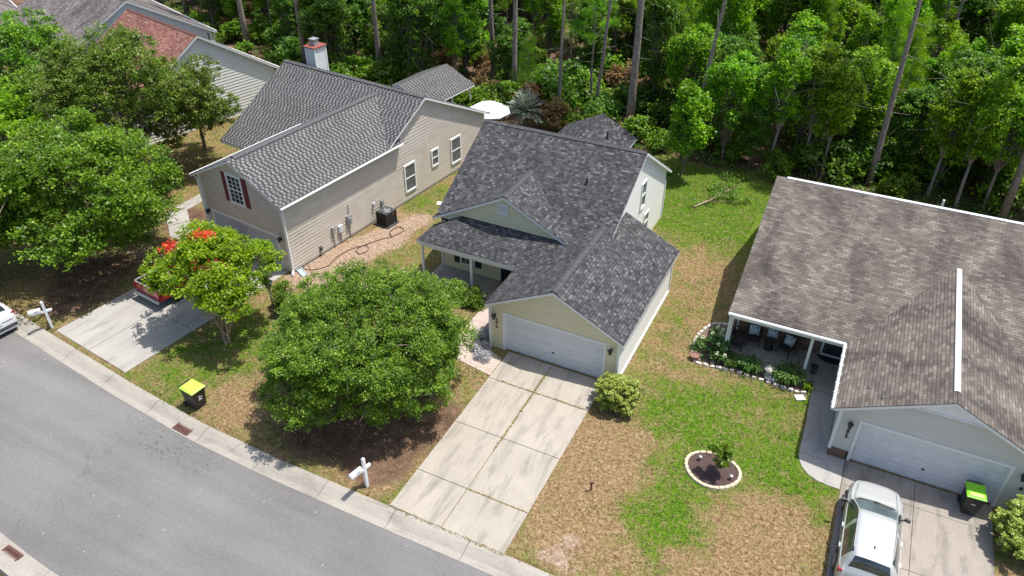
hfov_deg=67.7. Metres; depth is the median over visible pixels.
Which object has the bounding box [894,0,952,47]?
broadleaf tree
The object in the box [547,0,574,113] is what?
pine tree
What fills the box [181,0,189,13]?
pine tree
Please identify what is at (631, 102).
pine tree
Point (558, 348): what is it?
garage door
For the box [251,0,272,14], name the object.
broadleaf tree
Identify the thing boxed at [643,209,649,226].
window
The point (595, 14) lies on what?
young pine
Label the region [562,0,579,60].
young pine
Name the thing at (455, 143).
window
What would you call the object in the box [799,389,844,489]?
front walk
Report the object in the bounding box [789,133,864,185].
undergrowth bush
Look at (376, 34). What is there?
pine tree
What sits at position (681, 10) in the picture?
broadleaf tree
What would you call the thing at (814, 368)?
flower pot
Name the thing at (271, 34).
undergrowth bush
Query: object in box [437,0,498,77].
broadleaf tree
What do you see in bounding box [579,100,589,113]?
undergrowth bush
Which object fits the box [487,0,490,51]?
pine tree
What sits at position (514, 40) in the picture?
pine tree
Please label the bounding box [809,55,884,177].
broadleaf tree
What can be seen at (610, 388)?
round bush
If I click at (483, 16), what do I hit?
broadleaf tree
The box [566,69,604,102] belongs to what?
undergrowth bush
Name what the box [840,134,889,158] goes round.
undergrowth bush
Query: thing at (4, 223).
oak tree
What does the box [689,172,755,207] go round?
fallen branch
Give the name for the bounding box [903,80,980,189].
broadleaf tree
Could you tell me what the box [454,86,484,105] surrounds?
undergrowth bush
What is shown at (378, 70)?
undergrowth bush
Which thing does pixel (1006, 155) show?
broadleaf tree
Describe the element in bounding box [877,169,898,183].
undergrowth bush
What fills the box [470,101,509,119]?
patio umbrella
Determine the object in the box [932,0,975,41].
broadleaf tree
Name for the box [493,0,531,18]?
broadleaf tree
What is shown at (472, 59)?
undergrowth bush
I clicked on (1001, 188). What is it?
undergrowth bush
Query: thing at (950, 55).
broadleaf tree
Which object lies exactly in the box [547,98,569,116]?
undergrowth bush
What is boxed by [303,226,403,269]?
garden hose
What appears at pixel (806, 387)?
lily clump
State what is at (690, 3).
young pine
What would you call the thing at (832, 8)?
young pine
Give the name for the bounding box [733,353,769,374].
lily clump
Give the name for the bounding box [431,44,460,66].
undergrowth bush
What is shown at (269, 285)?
lamp post
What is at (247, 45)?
undergrowth bush
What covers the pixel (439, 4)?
broadleaf tree
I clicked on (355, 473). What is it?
mailbox post
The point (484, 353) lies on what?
silver plant
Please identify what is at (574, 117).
undergrowth bush
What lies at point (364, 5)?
broadleaf tree
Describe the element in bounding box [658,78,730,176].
broadleaf tree
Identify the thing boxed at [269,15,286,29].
undergrowth bush
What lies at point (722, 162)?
undergrowth
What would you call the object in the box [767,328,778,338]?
cushion
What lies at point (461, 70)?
undergrowth bush
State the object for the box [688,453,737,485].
mulch
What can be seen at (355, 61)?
undergrowth bush
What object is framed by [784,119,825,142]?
undergrowth bush
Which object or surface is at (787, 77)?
broadleaf tree
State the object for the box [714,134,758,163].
undergrowth bush
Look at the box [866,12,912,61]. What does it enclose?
broadleaf tree
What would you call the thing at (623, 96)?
undergrowth bush
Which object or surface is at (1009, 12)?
broadleaf tree
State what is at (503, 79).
undergrowth bush
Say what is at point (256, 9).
undergrowth bush
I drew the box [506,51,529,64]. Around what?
undergrowth bush
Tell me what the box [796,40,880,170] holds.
broadleaf tree
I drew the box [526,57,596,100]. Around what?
undergrowth bush
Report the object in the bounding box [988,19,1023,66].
broadleaf tree
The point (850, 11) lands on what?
broadleaf tree
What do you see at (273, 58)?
undergrowth bush
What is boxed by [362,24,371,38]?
undergrowth bush
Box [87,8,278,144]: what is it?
red roof house
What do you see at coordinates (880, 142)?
pine tree
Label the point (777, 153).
undergrowth bush
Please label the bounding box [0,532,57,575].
kerb
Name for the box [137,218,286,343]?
flowering tree
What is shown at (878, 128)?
undergrowth bush
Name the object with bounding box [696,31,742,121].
broadleaf tree
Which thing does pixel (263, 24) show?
undergrowth bush
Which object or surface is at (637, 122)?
undergrowth bush
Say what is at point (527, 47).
young pine
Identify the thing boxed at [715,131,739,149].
undergrowth bush
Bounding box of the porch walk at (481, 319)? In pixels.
[457,306,501,374]
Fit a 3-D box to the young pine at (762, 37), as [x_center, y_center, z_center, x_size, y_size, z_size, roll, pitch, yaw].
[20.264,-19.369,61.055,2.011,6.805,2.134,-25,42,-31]
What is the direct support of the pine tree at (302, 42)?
on the lawn at (338, 446)
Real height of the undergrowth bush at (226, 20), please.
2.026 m
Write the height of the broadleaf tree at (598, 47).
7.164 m
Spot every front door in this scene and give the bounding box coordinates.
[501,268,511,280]
[819,342,842,359]
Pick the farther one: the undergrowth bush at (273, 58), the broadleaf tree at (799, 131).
the undergrowth bush at (273, 58)
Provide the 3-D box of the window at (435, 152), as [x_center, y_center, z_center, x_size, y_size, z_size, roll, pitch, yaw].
[-4.812,-8.162,47.626,0.120,1.140,0.730,21,40,27]
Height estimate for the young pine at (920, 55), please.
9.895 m
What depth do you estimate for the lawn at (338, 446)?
31.94 m
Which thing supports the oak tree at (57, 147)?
on the lawn at (338, 446)
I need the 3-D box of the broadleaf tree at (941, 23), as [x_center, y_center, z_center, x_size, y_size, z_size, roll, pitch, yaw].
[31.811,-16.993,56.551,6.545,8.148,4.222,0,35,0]
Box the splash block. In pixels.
[297,267,307,276]
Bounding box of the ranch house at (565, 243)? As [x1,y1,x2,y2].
[417,114,679,378]
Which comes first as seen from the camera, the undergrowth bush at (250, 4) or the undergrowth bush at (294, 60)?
the undergrowth bush at (294, 60)
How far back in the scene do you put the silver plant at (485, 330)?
35.73 m
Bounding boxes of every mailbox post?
[27,301,53,328]
[348,457,370,487]
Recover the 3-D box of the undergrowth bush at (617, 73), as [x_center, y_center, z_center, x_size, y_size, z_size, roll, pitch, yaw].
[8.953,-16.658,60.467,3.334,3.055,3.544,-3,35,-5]
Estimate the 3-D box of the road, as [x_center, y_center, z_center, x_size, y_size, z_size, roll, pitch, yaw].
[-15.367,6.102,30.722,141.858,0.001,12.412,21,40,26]
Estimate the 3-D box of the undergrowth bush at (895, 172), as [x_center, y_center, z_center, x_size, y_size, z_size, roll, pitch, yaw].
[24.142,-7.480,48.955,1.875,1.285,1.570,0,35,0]
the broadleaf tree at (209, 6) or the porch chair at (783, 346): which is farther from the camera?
the broadleaf tree at (209, 6)
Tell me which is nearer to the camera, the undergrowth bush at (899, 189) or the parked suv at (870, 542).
the parked suv at (870, 542)
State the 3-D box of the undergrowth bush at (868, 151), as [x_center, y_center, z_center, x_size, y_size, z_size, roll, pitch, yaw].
[23.038,-8.676,49.433,3.846,2.775,4.683,18,39,23]
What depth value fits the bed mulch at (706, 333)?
34.24 m
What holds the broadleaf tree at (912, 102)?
on the lawn at (338, 446)
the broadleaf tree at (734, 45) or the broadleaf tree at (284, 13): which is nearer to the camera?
the broadleaf tree at (734, 45)
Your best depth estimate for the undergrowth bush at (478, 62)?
63.76 m
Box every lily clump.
[717,351,741,368]
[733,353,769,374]
[769,360,809,386]
[802,381,813,392]
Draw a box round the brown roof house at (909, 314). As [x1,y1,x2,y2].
[723,175,1023,509]
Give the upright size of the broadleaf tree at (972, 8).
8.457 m
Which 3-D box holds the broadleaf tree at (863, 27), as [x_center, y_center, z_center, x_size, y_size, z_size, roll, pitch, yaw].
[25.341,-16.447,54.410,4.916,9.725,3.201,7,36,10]
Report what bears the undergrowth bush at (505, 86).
on the lawn at (338, 446)
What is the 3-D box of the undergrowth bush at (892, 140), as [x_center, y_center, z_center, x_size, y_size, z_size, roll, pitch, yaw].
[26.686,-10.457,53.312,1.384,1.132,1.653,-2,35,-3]
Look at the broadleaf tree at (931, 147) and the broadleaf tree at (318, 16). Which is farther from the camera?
the broadleaf tree at (318, 16)
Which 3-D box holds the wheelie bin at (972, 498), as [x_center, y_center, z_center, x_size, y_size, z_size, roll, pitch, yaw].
[16.580,7.603,27.526,0.640,1.075,0.880,13,37,18]
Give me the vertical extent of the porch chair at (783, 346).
1.052 m
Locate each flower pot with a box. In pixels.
[690,351,699,360]
[810,363,818,374]
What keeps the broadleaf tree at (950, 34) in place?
on the lawn at (338, 446)
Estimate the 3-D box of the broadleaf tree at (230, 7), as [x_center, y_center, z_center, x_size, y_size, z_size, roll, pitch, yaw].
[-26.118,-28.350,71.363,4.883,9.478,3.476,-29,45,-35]
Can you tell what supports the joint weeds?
on the driveway at (512, 473)
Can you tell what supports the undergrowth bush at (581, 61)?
on the lawn at (338, 446)
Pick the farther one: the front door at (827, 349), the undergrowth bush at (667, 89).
the undergrowth bush at (667, 89)
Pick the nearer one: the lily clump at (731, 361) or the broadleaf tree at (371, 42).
the lily clump at (731, 361)
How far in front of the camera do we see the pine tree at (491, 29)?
61.29 m
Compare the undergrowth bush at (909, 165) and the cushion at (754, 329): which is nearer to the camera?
the cushion at (754, 329)
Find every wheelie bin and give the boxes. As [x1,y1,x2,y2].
[178,379,205,409]
[957,480,986,515]
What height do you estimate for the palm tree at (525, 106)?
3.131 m
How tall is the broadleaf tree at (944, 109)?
8.340 m
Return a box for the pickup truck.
[133,259,235,304]
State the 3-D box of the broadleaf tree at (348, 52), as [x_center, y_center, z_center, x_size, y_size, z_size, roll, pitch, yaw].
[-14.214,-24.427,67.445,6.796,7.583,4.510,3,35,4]
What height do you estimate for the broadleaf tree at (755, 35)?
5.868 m
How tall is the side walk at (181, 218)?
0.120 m
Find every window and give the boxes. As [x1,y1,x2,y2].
[224,172,245,207]
[403,160,416,193]
[430,147,439,167]
[450,134,461,164]
[460,257,474,267]
[639,178,647,210]
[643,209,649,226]
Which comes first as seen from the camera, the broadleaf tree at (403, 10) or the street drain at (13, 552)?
the street drain at (13, 552)
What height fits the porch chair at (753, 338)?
1.052 m
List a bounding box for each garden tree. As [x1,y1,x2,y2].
[0,7,106,115]
[0,64,122,171]
[0,74,47,152]
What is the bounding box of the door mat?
[817,354,839,364]
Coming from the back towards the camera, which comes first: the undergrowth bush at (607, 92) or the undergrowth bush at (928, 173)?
the undergrowth bush at (607, 92)
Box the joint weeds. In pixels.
[389,375,584,554]
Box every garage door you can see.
[215,212,281,265]
[506,316,603,377]
[850,424,1009,502]
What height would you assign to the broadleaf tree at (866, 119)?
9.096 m
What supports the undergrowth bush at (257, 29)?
on the lawn at (338, 446)
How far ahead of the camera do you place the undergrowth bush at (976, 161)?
48.88 m
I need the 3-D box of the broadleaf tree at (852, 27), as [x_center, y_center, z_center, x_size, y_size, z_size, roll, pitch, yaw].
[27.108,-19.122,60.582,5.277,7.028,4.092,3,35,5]
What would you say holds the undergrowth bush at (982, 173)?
on the lawn at (338, 446)
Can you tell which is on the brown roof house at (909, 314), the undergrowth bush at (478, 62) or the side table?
the side table
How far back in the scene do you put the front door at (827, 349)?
34.47 m
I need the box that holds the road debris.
[128,427,223,464]
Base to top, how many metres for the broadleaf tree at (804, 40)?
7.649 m
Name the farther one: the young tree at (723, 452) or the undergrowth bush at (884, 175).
the undergrowth bush at (884, 175)
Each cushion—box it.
[749,324,760,334]
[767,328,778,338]
[784,334,795,346]
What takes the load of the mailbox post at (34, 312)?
on the lawn at (338, 446)
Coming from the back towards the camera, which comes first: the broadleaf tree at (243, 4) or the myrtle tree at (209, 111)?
the broadleaf tree at (243, 4)
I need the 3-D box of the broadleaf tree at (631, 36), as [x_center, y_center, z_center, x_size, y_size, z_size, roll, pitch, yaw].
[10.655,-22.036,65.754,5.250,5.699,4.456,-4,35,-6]
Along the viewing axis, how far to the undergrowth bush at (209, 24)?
71.98 m
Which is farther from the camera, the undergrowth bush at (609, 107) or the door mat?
the undergrowth bush at (609, 107)
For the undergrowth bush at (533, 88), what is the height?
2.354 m
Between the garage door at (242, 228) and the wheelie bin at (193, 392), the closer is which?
the wheelie bin at (193, 392)
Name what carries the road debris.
on the road
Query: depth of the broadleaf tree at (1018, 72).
43.78 m
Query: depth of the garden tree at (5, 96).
44.96 m
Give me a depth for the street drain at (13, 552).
26.33 m
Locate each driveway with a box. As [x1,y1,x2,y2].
[56,257,287,372]
[390,352,597,553]
[826,460,993,575]
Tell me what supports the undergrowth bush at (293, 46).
on the lawn at (338, 446)
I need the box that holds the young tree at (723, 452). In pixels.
[696,436,737,470]
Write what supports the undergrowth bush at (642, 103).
on the lawn at (338, 446)
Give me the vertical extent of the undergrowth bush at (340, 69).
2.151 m
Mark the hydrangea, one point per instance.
(716, 340)
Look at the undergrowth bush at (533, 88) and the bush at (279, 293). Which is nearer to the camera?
the bush at (279, 293)
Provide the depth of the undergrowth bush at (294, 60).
64.31 m
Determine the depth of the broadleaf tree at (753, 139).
48.65 m
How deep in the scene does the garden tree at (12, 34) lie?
50.06 m
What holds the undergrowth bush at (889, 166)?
on the lawn at (338, 446)
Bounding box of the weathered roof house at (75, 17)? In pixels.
[0,0,216,63]
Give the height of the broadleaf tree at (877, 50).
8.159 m
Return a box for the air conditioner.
[375,206,398,228]
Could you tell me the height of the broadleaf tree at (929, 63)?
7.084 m
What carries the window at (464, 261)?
in the ranch house at (565, 243)
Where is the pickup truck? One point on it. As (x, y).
(154, 297)
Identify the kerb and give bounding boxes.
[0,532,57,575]
[2,303,552,575]
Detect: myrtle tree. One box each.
[27,21,198,164]
[124,52,243,149]
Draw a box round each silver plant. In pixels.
[471,340,491,354]
[472,348,493,363]
[476,325,488,338]
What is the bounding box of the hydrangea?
[689,325,734,361]
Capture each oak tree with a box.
[0,105,185,271]
[0,161,54,254]
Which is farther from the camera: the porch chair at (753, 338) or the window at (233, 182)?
the window at (233, 182)
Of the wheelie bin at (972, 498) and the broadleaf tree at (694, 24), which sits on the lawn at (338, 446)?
the broadleaf tree at (694, 24)
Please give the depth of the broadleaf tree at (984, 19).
61.01 m
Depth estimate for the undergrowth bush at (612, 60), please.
62.28 m
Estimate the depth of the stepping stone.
32.55 m
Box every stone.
[765,376,776,382]
[794,394,805,400]
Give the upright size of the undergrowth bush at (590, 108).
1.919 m
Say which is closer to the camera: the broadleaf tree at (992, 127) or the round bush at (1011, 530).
the round bush at (1011, 530)
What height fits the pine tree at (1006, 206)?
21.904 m
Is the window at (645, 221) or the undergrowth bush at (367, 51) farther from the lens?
the undergrowth bush at (367, 51)
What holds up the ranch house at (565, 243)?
on the lawn at (338, 446)
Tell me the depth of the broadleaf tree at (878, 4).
64.24 m
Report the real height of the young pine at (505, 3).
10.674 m
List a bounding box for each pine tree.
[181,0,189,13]
[236,0,250,48]
[294,0,306,64]
[368,0,381,62]
[482,0,502,79]
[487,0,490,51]
[502,0,527,95]
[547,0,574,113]
[595,0,616,100]
[624,0,650,130]
[687,0,726,157]
[865,0,927,185]
[949,0,966,23]
[997,151,1023,218]
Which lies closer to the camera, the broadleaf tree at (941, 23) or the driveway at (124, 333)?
the driveway at (124, 333)
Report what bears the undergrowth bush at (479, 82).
on the lawn at (338, 446)
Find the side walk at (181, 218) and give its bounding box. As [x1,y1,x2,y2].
[165,194,201,245]
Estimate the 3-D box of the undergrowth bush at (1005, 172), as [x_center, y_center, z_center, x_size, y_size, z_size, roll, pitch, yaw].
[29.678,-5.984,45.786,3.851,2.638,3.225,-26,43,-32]
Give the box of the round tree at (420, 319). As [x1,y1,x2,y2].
[237,257,483,438]
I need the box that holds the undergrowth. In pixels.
[155,0,1023,221]
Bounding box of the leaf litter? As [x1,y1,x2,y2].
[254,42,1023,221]
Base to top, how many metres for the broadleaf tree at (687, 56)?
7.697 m
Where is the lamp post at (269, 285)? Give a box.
[263,279,277,318]
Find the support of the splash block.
on the lawn at (338, 446)
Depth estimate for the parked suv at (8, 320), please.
35.88 m
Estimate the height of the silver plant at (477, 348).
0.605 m
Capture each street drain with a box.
[1,545,23,560]
[172,422,192,435]
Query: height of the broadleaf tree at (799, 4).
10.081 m
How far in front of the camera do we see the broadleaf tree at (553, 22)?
63.70 m
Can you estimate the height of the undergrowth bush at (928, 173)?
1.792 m
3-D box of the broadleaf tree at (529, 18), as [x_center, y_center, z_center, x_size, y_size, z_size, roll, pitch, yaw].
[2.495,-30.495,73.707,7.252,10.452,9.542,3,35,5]
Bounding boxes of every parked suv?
[0,302,17,334]
[832,480,910,575]
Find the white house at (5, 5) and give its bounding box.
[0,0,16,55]
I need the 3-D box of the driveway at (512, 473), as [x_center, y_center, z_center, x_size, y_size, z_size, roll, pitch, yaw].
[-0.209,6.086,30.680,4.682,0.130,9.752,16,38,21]
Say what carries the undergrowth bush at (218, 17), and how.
on the lawn at (338, 446)
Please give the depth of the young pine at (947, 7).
59.27 m
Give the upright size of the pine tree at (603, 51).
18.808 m
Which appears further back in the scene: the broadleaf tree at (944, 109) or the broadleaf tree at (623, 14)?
the broadleaf tree at (623, 14)
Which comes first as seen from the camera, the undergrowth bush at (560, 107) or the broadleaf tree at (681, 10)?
the undergrowth bush at (560, 107)
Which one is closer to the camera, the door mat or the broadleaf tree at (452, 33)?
the door mat
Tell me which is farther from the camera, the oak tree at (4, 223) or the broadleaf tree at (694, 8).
the broadleaf tree at (694, 8)
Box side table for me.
[763,337,775,350]
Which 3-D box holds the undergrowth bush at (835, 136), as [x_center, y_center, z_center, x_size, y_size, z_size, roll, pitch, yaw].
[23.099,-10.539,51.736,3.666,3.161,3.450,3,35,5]
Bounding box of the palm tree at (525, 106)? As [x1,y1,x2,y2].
[507,88,550,126]
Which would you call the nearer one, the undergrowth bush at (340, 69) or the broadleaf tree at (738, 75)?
the broadleaf tree at (738, 75)
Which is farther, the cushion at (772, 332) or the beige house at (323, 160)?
the beige house at (323, 160)
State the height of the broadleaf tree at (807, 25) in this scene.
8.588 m
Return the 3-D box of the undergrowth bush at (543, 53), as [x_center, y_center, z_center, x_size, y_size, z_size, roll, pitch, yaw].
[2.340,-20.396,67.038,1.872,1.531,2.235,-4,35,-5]
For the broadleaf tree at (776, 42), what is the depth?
56.23 m
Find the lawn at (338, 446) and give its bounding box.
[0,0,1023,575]
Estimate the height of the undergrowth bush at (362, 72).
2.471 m
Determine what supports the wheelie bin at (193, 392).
on the lawn at (338, 446)
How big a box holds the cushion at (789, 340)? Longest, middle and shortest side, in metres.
0.460 x 0.460 x 0.180 m
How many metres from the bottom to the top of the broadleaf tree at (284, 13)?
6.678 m
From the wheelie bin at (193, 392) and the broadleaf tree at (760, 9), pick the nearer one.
the wheelie bin at (193, 392)
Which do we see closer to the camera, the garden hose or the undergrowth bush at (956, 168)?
the garden hose
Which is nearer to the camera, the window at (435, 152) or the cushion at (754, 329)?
the cushion at (754, 329)
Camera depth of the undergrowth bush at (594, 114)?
55.62 m
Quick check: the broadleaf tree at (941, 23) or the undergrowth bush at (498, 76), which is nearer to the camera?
the broadleaf tree at (941, 23)
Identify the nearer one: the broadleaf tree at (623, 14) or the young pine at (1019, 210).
the young pine at (1019, 210)
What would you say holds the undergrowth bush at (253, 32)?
on the lawn at (338, 446)
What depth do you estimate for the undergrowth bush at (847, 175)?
48.48 m
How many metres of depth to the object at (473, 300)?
37.65 m
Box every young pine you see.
[259,0,274,26]
[495,0,512,23]
[509,33,542,94]
[561,0,621,101]
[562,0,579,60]
[676,0,701,91]
[757,4,777,57]
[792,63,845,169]
[820,0,840,54]
[845,0,876,17]
[877,0,918,93]
[882,14,937,144]
[927,0,977,57]
[1016,131,1023,212]
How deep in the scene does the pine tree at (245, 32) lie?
68.52 m
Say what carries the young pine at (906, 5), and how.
on the lawn at (338, 446)
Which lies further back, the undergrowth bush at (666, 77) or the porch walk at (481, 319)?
the undergrowth bush at (666, 77)
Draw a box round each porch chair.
[744,323,762,347]
[775,332,798,358]
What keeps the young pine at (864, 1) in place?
on the lawn at (338, 446)
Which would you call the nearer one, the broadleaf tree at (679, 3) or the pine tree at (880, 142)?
the pine tree at (880, 142)
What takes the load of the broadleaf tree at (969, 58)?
on the lawn at (338, 446)
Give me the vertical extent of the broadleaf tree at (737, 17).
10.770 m
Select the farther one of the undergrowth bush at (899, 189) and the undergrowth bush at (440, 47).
the undergrowth bush at (440, 47)
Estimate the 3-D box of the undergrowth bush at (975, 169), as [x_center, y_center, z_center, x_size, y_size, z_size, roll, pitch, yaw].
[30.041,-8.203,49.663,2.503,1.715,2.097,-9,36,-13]
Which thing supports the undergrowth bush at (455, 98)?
on the lawn at (338, 446)
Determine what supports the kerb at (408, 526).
on the lawn at (338, 446)
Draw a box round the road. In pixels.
[0,330,491,575]
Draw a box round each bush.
[188,10,205,22]
[203,22,216,35]
[212,10,238,22]
[212,29,233,43]
[215,16,228,26]
[216,17,248,40]
[233,39,255,52]
[239,24,263,41]
[241,27,260,40]
[244,0,259,13]
[248,13,282,43]
[250,4,278,19]
[260,24,296,55]
[263,34,308,65]
[268,51,292,62]
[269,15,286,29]
[271,279,293,309]
[279,58,303,65]
[329,62,352,75]
[341,54,372,74]
[353,64,397,84]
[359,44,382,59]
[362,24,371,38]
[366,51,427,83]
[370,62,406,85]
[427,42,445,54]
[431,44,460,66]
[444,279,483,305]
[447,93,468,103]
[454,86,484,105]
[457,64,468,74]
[460,49,477,64]
[460,82,509,106]
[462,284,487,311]
[463,86,501,106]
[465,72,489,92]
[472,50,497,75]
[488,64,505,79]
[494,80,522,101]
[501,70,526,85]
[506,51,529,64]
[512,80,542,99]
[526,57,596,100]
[530,46,547,62]
[530,93,571,130]
[540,82,580,113]
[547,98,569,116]
[558,113,585,127]
[563,57,596,80]
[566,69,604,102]
[577,34,632,70]
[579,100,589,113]
[581,107,607,118]
[582,52,612,84]
[582,96,625,122]
[585,87,625,101]
[592,90,626,118]
[593,54,628,82]
[593,371,641,417]
[604,58,644,88]
[608,77,663,114]
[609,86,636,105]
[620,114,664,140]
[627,59,671,87]
[636,76,669,107]
[644,95,682,127]
[644,129,670,152]
[661,73,696,107]
[702,119,719,144]
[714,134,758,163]
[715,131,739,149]
[757,148,795,180]
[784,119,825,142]
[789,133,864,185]
[821,140,868,183]
[832,131,874,142]
[837,132,897,177]
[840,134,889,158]
[863,158,896,174]
[869,142,899,161]
[874,119,892,133]
[875,161,902,179]
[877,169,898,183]
[877,172,921,198]
[885,135,902,144]
[892,153,936,180]
[917,161,959,184]
[937,155,976,178]
[960,159,988,175]
[963,157,987,169]
[969,164,1023,212]
[978,178,1006,194]
[979,160,1023,186]
[989,494,1023,558]
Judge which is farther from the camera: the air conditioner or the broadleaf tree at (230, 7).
the broadleaf tree at (230, 7)
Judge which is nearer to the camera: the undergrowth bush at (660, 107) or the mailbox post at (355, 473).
the mailbox post at (355, 473)
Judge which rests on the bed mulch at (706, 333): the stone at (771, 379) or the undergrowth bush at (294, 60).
the stone at (771, 379)
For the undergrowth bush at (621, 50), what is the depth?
65.14 m
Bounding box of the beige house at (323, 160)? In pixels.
[189,37,489,275]
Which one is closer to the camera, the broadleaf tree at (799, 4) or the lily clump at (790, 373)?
the lily clump at (790, 373)
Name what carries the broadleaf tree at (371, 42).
on the lawn at (338, 446)
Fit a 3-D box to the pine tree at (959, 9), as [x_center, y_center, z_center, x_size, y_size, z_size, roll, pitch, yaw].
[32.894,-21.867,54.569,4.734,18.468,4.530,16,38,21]
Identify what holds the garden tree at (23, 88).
on the lawn at (338, 446)
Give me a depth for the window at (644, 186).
40.03 m
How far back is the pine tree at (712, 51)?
47.07 m
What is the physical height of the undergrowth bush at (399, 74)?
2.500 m
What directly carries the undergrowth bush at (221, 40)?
on the lawn at (338, 446)
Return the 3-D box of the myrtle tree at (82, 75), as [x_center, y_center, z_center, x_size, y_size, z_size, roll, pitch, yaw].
[-23.095,-10.741,45.409,8.754,10.613,8.699,-14,37,-19]
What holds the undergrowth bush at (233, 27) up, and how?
on the lawn at (338, 446)
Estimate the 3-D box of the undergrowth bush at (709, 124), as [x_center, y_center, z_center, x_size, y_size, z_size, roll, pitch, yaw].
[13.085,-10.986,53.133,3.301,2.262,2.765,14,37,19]
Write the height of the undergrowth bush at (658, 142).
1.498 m
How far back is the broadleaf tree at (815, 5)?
57.41 m
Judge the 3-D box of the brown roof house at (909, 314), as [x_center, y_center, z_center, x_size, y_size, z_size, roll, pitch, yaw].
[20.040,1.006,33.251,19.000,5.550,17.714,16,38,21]
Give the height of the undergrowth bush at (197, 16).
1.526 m
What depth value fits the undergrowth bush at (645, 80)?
57.27 m
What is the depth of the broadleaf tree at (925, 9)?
53.21 m
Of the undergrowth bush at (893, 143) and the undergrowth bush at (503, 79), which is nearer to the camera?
the undergrowth bush at (893, 143)
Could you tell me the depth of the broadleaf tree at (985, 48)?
54.62 m
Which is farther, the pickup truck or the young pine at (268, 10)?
the young pine at (268, 10)
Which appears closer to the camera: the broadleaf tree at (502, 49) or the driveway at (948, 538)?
the driveway at (948, 538)
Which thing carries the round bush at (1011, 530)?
on the lawn at (338, 446)
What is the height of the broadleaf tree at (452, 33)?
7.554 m
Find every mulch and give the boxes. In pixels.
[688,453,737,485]
[698,326,810,392]
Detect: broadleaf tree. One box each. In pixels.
[195,0,223,24]
[219,0,248,19]
[220,0,249,20]
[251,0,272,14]
[270,0,303,41]
[285,0,362,63]
[292,0,357,69]
[344,0,370,54]
[345,0,366,53]
[366,0,393,56]
[372,0,445,76]
[374,2,440,69]
[417,0,445,61]
[435,0,475,70]
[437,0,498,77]
[472,0,501,34]
[484,16,536,86]
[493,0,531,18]
[498,0,530,25]
[518,0,547,45]
[530,0,571,62]
[550,0,629,60]
[603,0,637,55]
[619,7,649,52]
[625,0,688,97]
[633,0,688,58]
[644,0,691,59]
[652,22,721,98]
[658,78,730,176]
[674,20,700,73]
[682,0,758,63]
[686,0,705,20]
[693,49,763,161]
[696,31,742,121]
[706,35,768,124]
[728,77,793,164]
[732,17,778,63]
[749,0,789,47]
[755,28,822,170]
[758,0,817,51]
[762,32,787,69]
[770,32,821,138]
[773,9,828,127]
[780,0,863,35]
[781,45,821,149]
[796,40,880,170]
[807,0,869,49]
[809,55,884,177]
[835,1,878,63]
[838,35,903,143]
[842,4,891,76]
[843,38,893,125]
[853,0,890,13]
[854,0,942,72]
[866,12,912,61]
[870,82,942,162]
[890,42,944,120]
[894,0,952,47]
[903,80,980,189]
[914,15,978,81]
[916,64,993,197]
[920,31,974,109]
[920,47,1015,146]
[926,20,969,81]
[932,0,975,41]
[950,60,1023,207]
[954,0,1005,49]
[960,1,997,38]
[969,36,993,59]
[971,0,1023,49]
[979,48,1023,189]
[980,85,1023,210]
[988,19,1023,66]
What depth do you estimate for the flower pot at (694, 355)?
34.56 m
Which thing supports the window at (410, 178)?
in the beige house at (323, 160)
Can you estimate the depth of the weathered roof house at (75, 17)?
62.05 m
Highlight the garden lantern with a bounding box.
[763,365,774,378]
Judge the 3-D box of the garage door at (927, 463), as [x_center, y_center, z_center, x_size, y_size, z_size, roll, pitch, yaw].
[15.392,6.472,28.365,4.920,2.008,0.080,16,38,21]
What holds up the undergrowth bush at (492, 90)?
on the lawn at (338, 446)
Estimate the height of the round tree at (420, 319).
6.348 m
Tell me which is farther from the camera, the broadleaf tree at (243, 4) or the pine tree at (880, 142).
the broadleaf tree at (243, 4)
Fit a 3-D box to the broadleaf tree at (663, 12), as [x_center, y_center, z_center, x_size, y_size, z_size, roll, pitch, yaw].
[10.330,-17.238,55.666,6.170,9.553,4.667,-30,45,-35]
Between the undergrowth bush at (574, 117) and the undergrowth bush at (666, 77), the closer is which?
the undergrowth bush at (574, 117)
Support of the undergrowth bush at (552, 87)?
on the lawn at (338, 446)
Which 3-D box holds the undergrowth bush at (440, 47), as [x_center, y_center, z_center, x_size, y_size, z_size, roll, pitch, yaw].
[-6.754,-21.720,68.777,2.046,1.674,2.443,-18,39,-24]
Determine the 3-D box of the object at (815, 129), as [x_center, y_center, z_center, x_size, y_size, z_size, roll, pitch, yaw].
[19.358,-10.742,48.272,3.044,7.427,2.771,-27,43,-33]
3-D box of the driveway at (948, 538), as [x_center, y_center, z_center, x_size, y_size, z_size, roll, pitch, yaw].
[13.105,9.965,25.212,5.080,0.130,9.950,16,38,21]
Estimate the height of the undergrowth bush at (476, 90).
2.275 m
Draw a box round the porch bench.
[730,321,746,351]
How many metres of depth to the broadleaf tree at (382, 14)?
59.83 m

